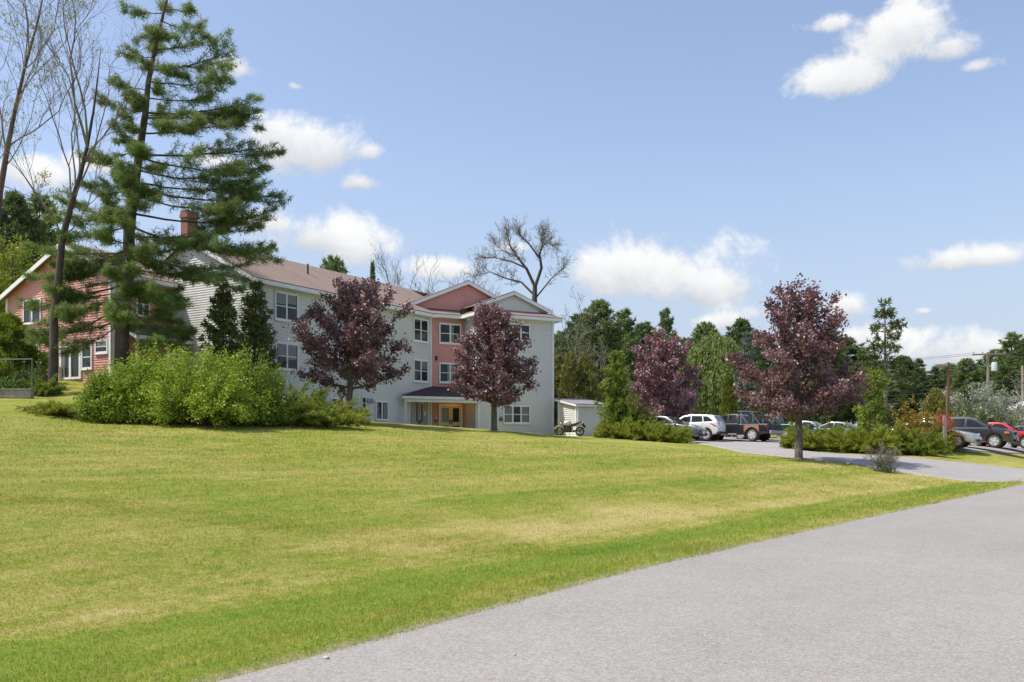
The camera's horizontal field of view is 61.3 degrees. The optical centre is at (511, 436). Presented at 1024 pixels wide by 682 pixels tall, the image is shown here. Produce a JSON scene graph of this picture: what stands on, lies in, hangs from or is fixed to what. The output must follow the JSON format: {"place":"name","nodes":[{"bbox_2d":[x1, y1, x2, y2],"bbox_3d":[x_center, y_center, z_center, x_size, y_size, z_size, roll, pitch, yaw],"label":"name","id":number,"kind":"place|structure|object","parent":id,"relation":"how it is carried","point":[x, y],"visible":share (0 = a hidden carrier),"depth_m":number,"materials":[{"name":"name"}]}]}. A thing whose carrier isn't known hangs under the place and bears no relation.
{"place":"outdoors","nodes":[
{"label":"outdoors","id":0,"kind":"place"},
{"bbox_2d":[0,380,1023,681],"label":"ground","id":1,"kind":"structure","parent":0,"point":[70,390],"depth_m":13.52,"materials":[{"name":"green plant"}]},
{"bbox_2d":[0,254,19,314],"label":"leafing tree","id":2,"kind":"object","parent":1,"relation":"on","point":[3,282],"visible":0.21,"depth_m":52.42,"materials":[{"name":"green plant"}]},
{"bbox_2d":[0,371,28,388],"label":"shrub","id":3,"kind":"object","parent":1,"relation":"on","point":[9,384],"visible":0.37,"depth_m":37.02,"materials":[{"name":"green plant"}]},
{"bbox_2d":[0,389,34,397],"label":"retaining wall","id":4,"kind":"structure","parent":1,"relation":"on","point":[16,393],"depth_m":35.98,"materials":[{"name":"concrete"}]},
{"bbox_2d":[0,231,43,312],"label":"leafing tree","id":5,"kind":"object","parent":1,"relation":"on","point":[15,262],"visible":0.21,"depth_m":55.84,"materials":[{"name":"green plant"}]},
{"bbox_2d":[0,310,48,381],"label":"hemlock","id":6,"kind":"object","parent":1,"relation":"on","point":[12,327],"visible":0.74,"depth_m":40.51,"materials":[{"name":"green plant"}]},
{"bbox_2d":[0,188,50,288],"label":"pine tree","id":7,"kind":"object","parent":1,"relation":"on","point":[15,204],"visible":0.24,"depth_m":75.37,"materials":[{"name":"green plant"}]},
{"bbox_2d":[7,352,47,388],"bbox_3d":[-21.523,-2.743,38.531,2.107,2.031,2.116,0,0,-31],"label":"rhododendron","id":8,"kind":"object","parent":1,"relation":"on","point":[36,372],"visible":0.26,"depth_m":38.21,"materials":[{"name":"green plant"}]},
{"bbox_2d":[18,191,67,261],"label":"pine tree","id":9,"kind":"object","parent":1,"relation":"on","point":[37,208],"visible":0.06,"depth_m":79.58,"materials":[{"name":"green plant"}]},
{"bbox_2d":[13,399,78,416],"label":"juniper","id":10,"kind":"object","parent":1,"relation":"on","point":[54,407],"visible":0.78,"depth_m":30.70,"materials":[{"name":"green plant"}]},
{"bbox_2d":[26,371,67,395],"bbox_3d":[-20.344,-2.292,37.607,1.772,1.184,1.701,0,0,20],"label":"shrub","id":11,"kind":"object","parent":1,"relation":"on","point":[45,389],"visible":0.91,"depth_m":37.30,"materials":[{"name":"green plant"}]},
{"bbox_2d":[0,0,108,225],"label":"bare tree","id":12,"kind":"object","parent":1,"relation":"on","point":[5,163],"visible":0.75,"depth_m":42.22,"materials":[{"name":"brown plant"}]},
{"bbox_2d":[0,0,173,386],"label":"bare tree","id":13,"kind":"object","parent":1,"relation":"on","point":[53,367],"visible":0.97,"depth_m":37.84,"materials":[{"name":"brown plant"}]},
{"bbox_2d":[68,362,146,424],"bbox_3d":[-14.403,-1.425,30.937,2.547,2.541,2.449,0,0,-43],"label":"forsythia bush","id":14,"kind":"object","parent":1,"relation":"on","point":[122,414],"visible":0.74,"depth_m":30.41,"materials":[{"name":"green plant"}]},
{"bbox_2d":[75,339,196,423],"bbox_3d":[-13.241,-1.896,31.672,4.831,3.366,3.678,0,0,0],"label":"forsythia bush","id":15,"kind":"object","parent":1,"relation":"on","point":[137,369],"visible":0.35,"depth_m":30.62,"materials":[{"name":"green plant"}]},
{"bbox_2d":[10,0,293,373],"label":"white pine","id":16,"kind":"object","parent":1,"relation":"on","point":[224,217],"visible":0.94,"depth_m":38.88,"materials":[{"name":"green plant"}]},
{"bbox_2d":[127,342,283,429],"bbox_3d":[-11.130,-1.845,30.957,5.473,3.278,4.357,0,0,0],"label":"forsythia bush","id":17,"kind":"object","parent":1,"relation":"on","point":[207,400],"visible":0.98,"depth_m":30.18,"materials":[{"name":"green plant"}]},
{"bbox_2d":[195,281,253,375],"bbox_3d":[-13.529,-4.311,40.435,2.641,6.141,2.790,0,0,0],"label":"arborvitae","id":18,"kind":"object","parent":1,"relation":"on","point":[222,303],"visible":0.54,"depth_m":40.19,"materials":[{"name":"green plant"}]},
{"bbox_2d":[211,339,298,426],"bbox_3d":[-9.891,-1.913,32.373,3.853,3.374,3.014,0,0,0],"label":"forsythia bush","id":19,"kind":"object","parent":1,"relation":"on","point":[279,406],"visible":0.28,"depth_m":31.99,"materials":[{"name":"green plant"}]},
{"bbox_2d":[232,280,286,381],"bbox_3d":[-12.268,-4.383,41.436,2.664,6.388,2.832,0,0,-44],"label":"arborvitae","id":20,"kind":"object","parent":1,"relation":"on","point":[255,323],"visible":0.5,"depth_m":41.16,"materials":[{"name":"green plant"}]},
{"bbox_2d":[0,210,562,433],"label":"apartment building","id":21,"kind":"structure","parent":1,"relation":"on","point":[432,327],"depth_m":54.55,"materials":[{"name":"white wood"}]},
{"bbox_2d":[23,298,41,324],"bbox_3d":[-26.835,-6.995,48.314,1.777,1.405,0.124,0,0,31],"label":"window","id":22,"kind":"structure","parent":21,"relation":"in","point":[26,316],"depth_m":48.39,"materials":[{"name":"grey glass"}]},
{"bbox_2d":[59,346,81,379],"bbox_3d":[-23.732,-4.004,46.463,1.938,1.842,0.102,0,0,31],"label":"sliding door","id":23,"kind":"structure","parent":21,"relation":"in","point":[69,368],"depth_m":46.44,"materials":[{"name":"white paint"}]},
{"bbox_2d":[81,344,92,369],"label":"window","id":24,"kind":"structure","parent":21,"relation":"in","point":[86,359],"depth_m":45.67,"materials":[{"name":"white paint"}]},
{"bbox_2d":[274,290,297,323],"bbox_3d":[-12.118,-6.960,46.446,0.124,1.599,1.723,0,0,31],"label":"window","id":25,"kind":"structure","parent":21,"relation":"in","point":[285,303],"depth_m":46.37,"materials":[{"name":"grey glass"}]},
{"bbox_2d":[275,341,298,371],"bbox_3d":[-12.100,-4.300,46.476,0.124,1.532,1.701,0,0,31],"label":"window","id":26,"kind":"structure","parent":21,"relation":"in","point":[289,352],"depth_m":46.56,"materials":[{"name":"grey glass"}]},
{"bbox_2d":[375,401,388,420],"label":"window","id":27,"kind":"structure","parent":21,"relation":"in","point":[381,407],"depth_m":53.23,"materials":[{"name":"white paint"}]},
{"bbox_2d":[410,402,427,424],"bbox_3d":[-6.066,-1.153,56.510,0.132,2.465,1.770,0,0,31],"label":"double door","id":28,"kind":"structure","parent":21,"relation":"in","point":[419,410],"depth_m":56.51,"materials":[{"name":"grey paint"}]},
{"bbox_2d":[413,358,427,382],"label":"window","id":29,"kind":"structure","parent":21,"relation":"in","point":[420,367],"depth_m":56.62,"materials":[{"name":"white paint"}]},
{"bbox_2d":[413,317,428,343],"bbox_3d":[-5.979,-6.960,56.662,0.124,1.599,1.630,0,0,31],"label":"window","id":30,"kind":"structure","parent":21,"relation":"in","point":[420,326],"depth_m":56.62,"materials":[{"name":"glass"}]},
{"bbox_2d":[440,405,450,426],"bbox_3d":[-4.488,-1.058,58.137,0.761,2.076,0.142,0,0,-28],"label":"door","id":31,"kind":"structure","parent":21,"relation":"in","point":[445,411],"depth_m":58.15,"materials":[{"name":"yellow paint"}]},
{"bbox_2d":[439,323,460,344],"bbox_3d":[-4.172,-6.931,58.319,1.653,1.437,0.124,0,0,-28],"label":"window","id":32,"kind":"structure","parent":21,"relation":"in","point":[448,332],"depth_m":58.26,"materials":[{"name":"glass"}]},
{"bbox_2d":[439,362,460,383],"bbox_3d":[-4.172,-4.283,58.319,1.653,1.415,0.124,0,0,-28],"label":"window","id":33,"kind":"structure","parent":21,"relation":"in","point":[445,371],"depth_m":58.19,"materials":[{"name":"white paint"}]},
{"bbox_2d":[451,406,460,426],"bbox_3d":[-3.804,-1.058,58.507,0.761,2.076,0.142,0,0,-28],"label":"door","id":34,"kind":"structure","parent":21,"relation":"in","point":[455,410],"depth_m":58.51,"materials":[{"name":"yellow paint"}]},
{"bbox_2d":[503,405,529,423],"bbox_3d":[0.329,-1.490,58.536,2.115,1.311,0.124,0,0,-28],"label":"window","id":35,"kind":"structure","parent":21,"relation":"in","point":[518,414],"depth_m":58.53,"materials":[{"name":"white paint"}]},
{"bbox_2d":[503,323,530,342],"bbox_3d":[0.329,-7.054,58.536,2.115,1.246,0.124,0,0,-28],"label":"window","id":36,"kind":"structure","parent":21,"relation":"in","point":[526,327],"depth_m":58.74,"materials":[{"name":"white paint"}]},
{"bbox_2d":[242,386,345,425],"bbox_3d":[-8.417,-1.146,33.336,4.212,1.693,3.033,0,0,0],"label":"spreading juniper","id":37,"kind":"object","parent":1,"relation":"on","point":[302,413],"visible":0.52,"depth_m":32.78,"materials":[{"name":"green plant"}]},
{"bbox_2d":[285,378,335,405],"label":"spreading juniper","id":38,"kind":"object","parent":1,"relation":"on","point":[295,394],"visible":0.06,"depth_m":35.41,"materials":[{"name":"plant"}]},
{"bbox_2d":[290,392,373,429],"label":"spreading juniper","id":39,"kind":"object","parent":1,"relation":"on","point":[353,416],"visible":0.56,"depth_m":33.76,"materials":[{"name":"green plant"}]},
{"bbox_2d":[320,254,350,273],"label":"pine tree","id":40,"kind":"object","parent":1,"relation":"on","point":[334,263],"visible":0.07,"depth_m":97.44,"materials":[{"name":"green plant"}]},
{"bbox_2d":[282,275,414,409],"bbox_3d":[-7.625,-4.197,40.616,6.098,7.007,6.725,0,0,0],"label":"purple maple","id":41,"kind":"object","parent":1,"relation":"on","point":[357,333],"visible":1,"depth_m":39.97,"materials":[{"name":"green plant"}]},
{"bbox_2d":[368,240,439,293],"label":"bare tree","id":42,"kind":"object","parent":1,"relation":"on","point":[397,277],"visible":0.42,"depth_m":94.03,"materials":[{"name":"brown plant"}]},
{"bbox_2d":[446,298,541,430],"bbox_3d":[-0.972,-3.622,42.793,4.909,6.638,4.762,0,0,0],"label":"purple maple","id":43,"kind":"object","parent":1,"relation":"on","point":[498,355],"visible":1,"depth_m":42.46,"materials":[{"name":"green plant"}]},
{"bbox_2d":[462,216,576,301],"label":"bare tree","id":44,"kind":"object","parent":1,"relation":"on","point":[533,292],"visible":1,"depth_m":76.14,"materials":[{"name":"brown plant"}]},
{"bbox_2d":[554,354,563,433],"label":"arborvitae","id":45,"kind":"object","parent":1,"relation":"on","point":[558,358],"visible":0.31,"depth_m":67.61,"materials":[{"name":"green plant"}]},
{"bbox_2d":[554,417,585,435],"bbox_3d":[3.611,-0.608,54.114,2.069,1.129,0.819,0,9,17],"label":"motorcycle","id":46,"kind":"object","parent":1,"relation":"on","point":[567,426],"visible":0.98,"depth_m":54.00,"materials":[{"name":"metal"}]},
{"bbox_2d":[554,350,587,430],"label":"arborvitae","id":47,"kind":"object","parent":1,"relation":"on","point":[570,370],"visible":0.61,"depth_m":65.61,"materials":[{"name":"green plant"}]},
{"bbox_2d":[549,286,608,361],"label":"pine tree","id":48,"kind":"object","parent":1,"relation":"on","point":[567,334],"visible":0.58,"depth_m":74.13,"materials":[{"name":"green plant"}]},
{"bbox_2d":[554,398,605,435],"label":"storage shed","id":49,"kind":"structure","parent":1,"relation":"on","point":[572,410],"depth_m":57.56,"materials":[{"name":"white paint"}]},
{"bbox_2d":[554,311,607,373],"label":"pine tree","id":50,"kind":"object","parent":1,"relation":"on","point":[571,326],"visible":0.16,"depth_m":87.44,"materials":[{"name":"green plant"}]},
{"bbox_2d":[572,352,603,401],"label":"arborvitae","id":51,"kind":"object","parent":1,"relation":"on","point":[587,376],"visible":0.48,"depth_m":66.01,"materials":[{"name":"green plant"}]},
{"bbox_2d":[571,299,635,406],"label":"pine tree","id":52,"kind":"object","parent":1,"relation":"on","point":[604,312],"visible":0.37,"depth_m":79.12,"materials":[{"name":"green plant"}]},
{"bbox_2d":[593,347,634,425],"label":"upright juniper","id":53,"kind":"object","parent":1,"relation":"on","point":[612,382],"visible":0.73,"depth_m":52.22,"materials":[{"name":"green plant"}]},
{"bbox_2d":[592,417,645,438],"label":"juniper","id":54,"kind":"object","parent":1,"relation":"on","point":[604,430],"visible":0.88,"depth_m":49.59,"materials":[{"name":"green plant"}]},
{"bbox_2d":[606,307,653,418],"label":"pine tree","id":55,"kind":"object","parent":1,"relation":"on","point":[632,338],"visible":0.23,"depth_m":85.26,"materials":[{"name":"green plant"}]},
{"bbox_2d":[603,378,657,439],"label":"upright juniper","id":56,"kind":"object","parent":1,"relation":"on","point":[639,418],"visible":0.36,"depth_m":51.65,"materials":[{"name":"green plant"}]},
{"bbox_2d":[620,320,671,415],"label":"pine tree","id":57,"kind":"object","parent":1,"relation":"on","point":[642,328],"visible":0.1,"depth_m":90.95,"materials":[{"name":"green plant"}]},
{"bbox_2d":[610,417,683,442],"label":"juniper","id":58,"kind":"object","parent":1,"relation":"on","point":[649,433],"visible":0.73,"depth_m":49.40,"materials":[{"name":"green plant"}]},
{"bbox_2d":[620,325,705,417],"bbox_3d":[10.084,-3.674,58.608,6.420,7.644,5.803,0,0,0],"label":"purple maple","id":59,"kind":"object","parent":1,"relation":"on","point":[663,359],"visible":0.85,"depth_m":57.68,"materials":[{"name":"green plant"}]},
{"bbox_2d":[644,307,687,417],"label":"pine tree","id":60,"kind":"object","parent":1,"relation":"on","point":[668,321],"visible":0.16,"depth_m":95.61,"materials":[{"name":"green plant"}]},
{"bbox_2d":[647,421,694,443],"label":"juniper","id":61,"kind":"object","parent":1,"relation":"on","point":[684,431],"visible":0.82,"depth_m":49.07,"materials":[{"name":"green plant"}]},
{"bbox_2d":[607,436,781,446],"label":"parking lot","id":62,"kind":"structure","parent":1,"relation":"on","point":[730,440],"depth_m":54.96,"materials":[{"name":"grey asphalt"}]},
{"bbox_2d":[645,416,707,440],"bbox_3d":[9.516,-0.496,52.197,4.454,1.512,2.060,0,0,37],"label":"parked hatchback","id":63,"kind":"object","parent":62,"relation":"on","point":[698,432],"visible":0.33,"depth_m":51.32,"materials":[{"name":"grey paint"}]},
{"bbox_2d":[679,414,727,440],"bbox_3d":[11.623,-0.597,56.395,4.560,1.706,2.170,0,0,31],"label":"parked suv","id":64,"kind":"object","parent":62,"relation":"on","point":[714,426],"visible":0.4,"depth_m":55.06,"materials":[{"name":"white paint"}]},
{"bbox_2d":[685,321,719,414],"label":"pine tree","id":65,"kind":"object","parent":1,"relation":"on","point":[705,327],"visible":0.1,"depth_m":99.49,"materials":[{"name":"green plant"}]},
{"bbox_2d":[670,331,761,417],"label":"willow tree","id":66,"kind":"object","parent":1,"relation":"on","point":[707,351],"visible":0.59,"depth_m":81.93,"materials":[{"name":"green plant"}]},
{"bbox_2d":[719,372,739,436],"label":"arborvitae","id":67,"kind":"object","parent":1,"relation":"on","point":[729,405],"visible":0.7,"depth_m":65.78,"materials":[{"name":"green plant"}]},
{"bbox_2d":[723,317,767,414],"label":"pine tree","id":68,"kind":"object","parent":1,"relation":"on","point":[740,325],"visible":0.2,"depth_m":95.27,"materials":[{"name":"green plant"}]},
{"bbox_2d":[730,330,776,437],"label":"blue spruce","id":69,"kind":"object","parent":1,"relation":"on","point":[745,347],"visible":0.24,"depth_m":67.78,"materials":[{"name":"brown plant"}]},
{"bbox_2d":[722,272,872,459],"bbox_3d":[12.035,-2.938,35.976,6.178,7.800,5.800,0,0,0],"label":"purple maple","id":70,"kind":"object","parent":1,"relation":"on","point":[790,386],"visible":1,"depth_m":35.17,"materials":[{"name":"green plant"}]},
{"bbox_2d":[778,421,824,449],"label":"hedge juniper","id":71,"kind":"object","parent":1,"relation":"on","point":[788,445],"visible":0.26,"depth_m":46.80,"materials":[{"name":"green plant"}]},
{"bbox_2d":[781,419,847,451],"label":"hedge juniper","id":72,"kind":"object","parent":1,"relation":"on","point":[808,435],"visible":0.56,"depth_m":45.72,"materials":[{"name":"green plant"}]},
{"bbox_2d":[801,327,852,423],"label":"pine tree","id":73,"kind":"object","parent":1,"relation":"on","point":[841,410],"visible":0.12,"depth_m":113.80,"materials":[{"name":"green plant"}]},
{"bbox_2d":[808,424,886,452],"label":"hedge juniper","id":74,"kind":"object","parent":1,"relation":"on","point":[833,443],"visible":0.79,"depth_m":44.60,"materials":[{"name":"green plant"}]},
{"bbox_2d":[828,335,869,424],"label":"pine tree","id":75,"kind":"object","parent":1,"relation":"on","point":[852,348],"visible":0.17,"depth_m":120.59,"materials":[{"name":"green plant"}]},
{"bbox_2d":[837,346,897,424],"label":"pine tree","id":76,"kind":"object","parent":1,"relation":"on","point":[862,355],"visible":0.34,"depth_m":117.53,"materials":[{"name":"green plant"}]},
{"bbox_2d":[835,420,905,455],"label":"hedge juniper","id":77,"kind":"object","parent":1,"relation":"on","point":[890,445],"visible":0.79,"depth_m":44.06,"materials":[{"name":"green plant"}]},
{"bbox_2d":[852,367,895,434],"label":"upright juniper","id":78,"kind":"object","parent":1,"relation":"on","point":[874,405],"visible":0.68,"depth_m":48.73,"materials":[{"name":"green plant"}]},
{"bbox_2d":[863,440,903,472],"bbox_3d":[14.207,0.775,32.938,1.501,1.278,1.276,0,0,-26],"label":"twiggy shrub","id":79,"kind":"object","parent":1,"relation":"on","point":[886,468],"visible":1,"depth_m":32.91,"materials":[{"name":"grey plant"}]},
{"bbox_2d":[743,441,1023,453],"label":"parking lot","id":80,"kind":"structure","parent":1,"relation":"on","point":[1005,450],"depth_m":50.94,"materials":[{"name":"grey asphalt"}]},
{"bbox_2d":[718,410,783,440],"bbox_3d":[14.972,-0.704,57.565,5.757,2.009,2.263,0,0,42],"label":"pickup truck","id":81,"kind":"object","parent":80,"relation":"on","point":[739,424],"visible":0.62,"depth_m":56.32,"materials":[{"name":"black paint"}]},
{"bbox_2d":[736,415,815,438],"bbox_3d":[18.070,-0.629,60.367,5.757,1.799,2.263,0,0,41],"label":"pickup truck","id":82,"kind":"object","parent":80,"relation":"on","point":[780,421],"visible":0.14,"depth_m":59.70,"materials":[{"name":"green paint"}]},
{"bbox_2d":[887,421,982,447],"bbox_3d":[22.998,-0.136,47.400,4.894,1.489,2.096,0,0,38],"label":"parked sedan","id":83,"kind":"object","parent":80,"relation":"on","point":[967,439],"visible":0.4,"depth_m":45.70,"materials":[{"name":"silver metal"}]},
{"bbox_2d":[922,417,1019,447],"bbox_3d":[26.087,-0.253,49.599,5.162,1.755,2.340,0,0,38],"label":"parked minivan","id":84,"kind":"object","parent":80,"relation":"on","point":[993,436],"visible":0.54,"depth_m":48.16,"materials":[{"name":"grey paint"}]},
{"bbox_2d":[969,422,1023,448],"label":"parked car","id":85,"kind":"object","parent":80,"relation":"on","point":[1010,427],"visible":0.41,"depth_m":51.72,"materials":[{"name":"red paint"}]},
{"bbox_2d":[856,297,920,421],"bbox_3d":[25.193,-4.512,57.953,4.406,9.942,4.321,0,0,0],"label":"sparse pine","id":86,"kind":"object","parent":1,"relation":"on","point":[901,382],"visible":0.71,"depth_m":57.68,"materials":[{"name":"green plant"}]},
{"bbox_2d":[870,417,928,455],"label":"hedge juniper","id":87,"kind":"object","parent":1,"relation":"on","point":[900,434],"visible":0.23,"depth_m":44.21,"materials":[{"name":"green plant"}]},
{"bbox_2d":[881,354,927,422],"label":"pine tree","id":88,"kind":"object","parent":1,"relation":"on","point":[910,366],"visible":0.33,"depth_m":118.71,"materials":[{"name":"green plant"}]},
{"bbox_2d":[885,392,965,445],"bbox_3d":[22.315,-0.787,46.601,4.019,3.272,3.800,0,0,37],"label":"orange shrub","id":89,"kind":"object","parent":1,"relation":"on","point":[912,419],"visible":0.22,"depth_m":46.09,"materials":[{"name":"brown plant"}]},
{"bbox_2d":[896,418,955,455],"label":"hedge juniper","id":90,"kind":"object","parent":1,"relation":"on","point":[934,445],"visible":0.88,"depth_m":43.77,"materials":[{"name":"green plant"}]},
{"bbox_2d":[914,366,950,411],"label":"pine tree","id":91,"kind":"object","parent":1,"relation":"on","point":[935,372],"visible":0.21,"depth_m":117.65,"materials":[{"name":"green plant"}]},
{"bbox_2d":[919,387,955,416],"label":"arborvitae","id":92,"kind":"object","parent":1,"relation":"on","point":[931,402],"visible":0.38,"depth_m":65.67,"materials":[{"name":"green plant"}]},
{"bbox_2d":[934,362,949,444],"bbox_3d":[25.894,-1.739,52.000,0.885,5.460,0.300,0,0,0],"label":"lamp post","id":93,"kind":"object","parent":1,"relation":"on","point":[947,365],"visible":0.75,"depth_m":51.92,"materials":[{"name":"metal"}]},
{"bbox_2d":[937,414,951,455],"bbox_3d":[22.560,0.049,45.009,0.820,2.441,0.186,0,0,-8],"label":"red sign","id":94,"kind":"object","parent":1,"relation":"on","point":[944,418],"visible":0.69,"depth_m":45.03,"materials":[{"name":"red metal"}]},
{"bbox_2d":[936,363,968,398],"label":"pine tree","id":95,"kind":"object","parent":1,"relation":"on","point":[943,370],"visible":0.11,"depth_m":124.15,"materials":[{"name":"green plant"}]},
{"bbox_2d":[950,358,990,415],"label":"pine tree","id":96,"kind":"object","parent":1,"relation":"on","point":[970,374],"visible":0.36,"depth_m":103.40,"materials":[{"name":"green plant"}]},
{"bbox_2d":[950,380,1014,422],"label":"apple tree","id":97,"kind":"object","parent":1,"relation":"on","point":[983,396],"visible":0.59,"depth_m":75.65,"materials":[{"name":"grey plant"}]},
{"bbox_2d":[974,348,1003,417],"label":"pine tree","id":98,"kind":"object","parent":1,"relation":"on","point":[980,362],"visible":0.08,"depth_m":106.15,"materials":[{"name":"green plant"}]},
{"bbox_2d":[972,352,1006,412],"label":"utility pole","id":99,"kind":"object","parent":1,"relation":"on","point":[993,366],"visible":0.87,"depth_m":79.87,"materials":[{"name":"brown wood"}]},
{"bbox_2d":[977,331,1023,394],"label":"pine tree","id":100,"kind":"object","parent":1,"relation":"on","point":[1012,337],"visible":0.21,"depth_m":99.62,"materials":[{"name":"green plant"}]},
{"bbox_2d":[990,364,1019,404],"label":"pine tree","id":101,"kind":"object","parent":1,"relation":"on","point":[1001,369],"visible":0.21,"depth_m":95.67,"materials":[{"name":"green plant"}]},
{"bbox_2d":[987,392,1023,426],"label":"apple tree","id":102,"kind":"object","parent":1,"relation":"on","point":[1016,413],"visible":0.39,"depth_m":77.31,"materials":[{"name":"grey plant"}]},
{"bbox_2d":[995,337,1023,402],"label":"pine tree","id":103,"kind":"object","parent":1,"relation":"on","point":[1017,363],"visible":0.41,"depth_m":95.65,"materials":[{"name":"green plant"}]},
{"bbox_2d":[0,0,1023,425],"label":"sky","id":104,"kind":"structure","parent":0,"point":[692,158],"materials":[{"name":"blue"}]},
{"bbox_2d":[218,484,1023,681],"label":"road","id":105,"kind":"structure","parent":0,"point":[931,593],"depth_m":7.71,"materials":[{"name":"grey asphalt"}]},
{"bbox_2d":[681,441,1023,481],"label":"driveway","id":106,"kind":"structure","parent":0,"point":[974,472],"depth_m":37.73,"materials":[{"name":"grey asphalt"}]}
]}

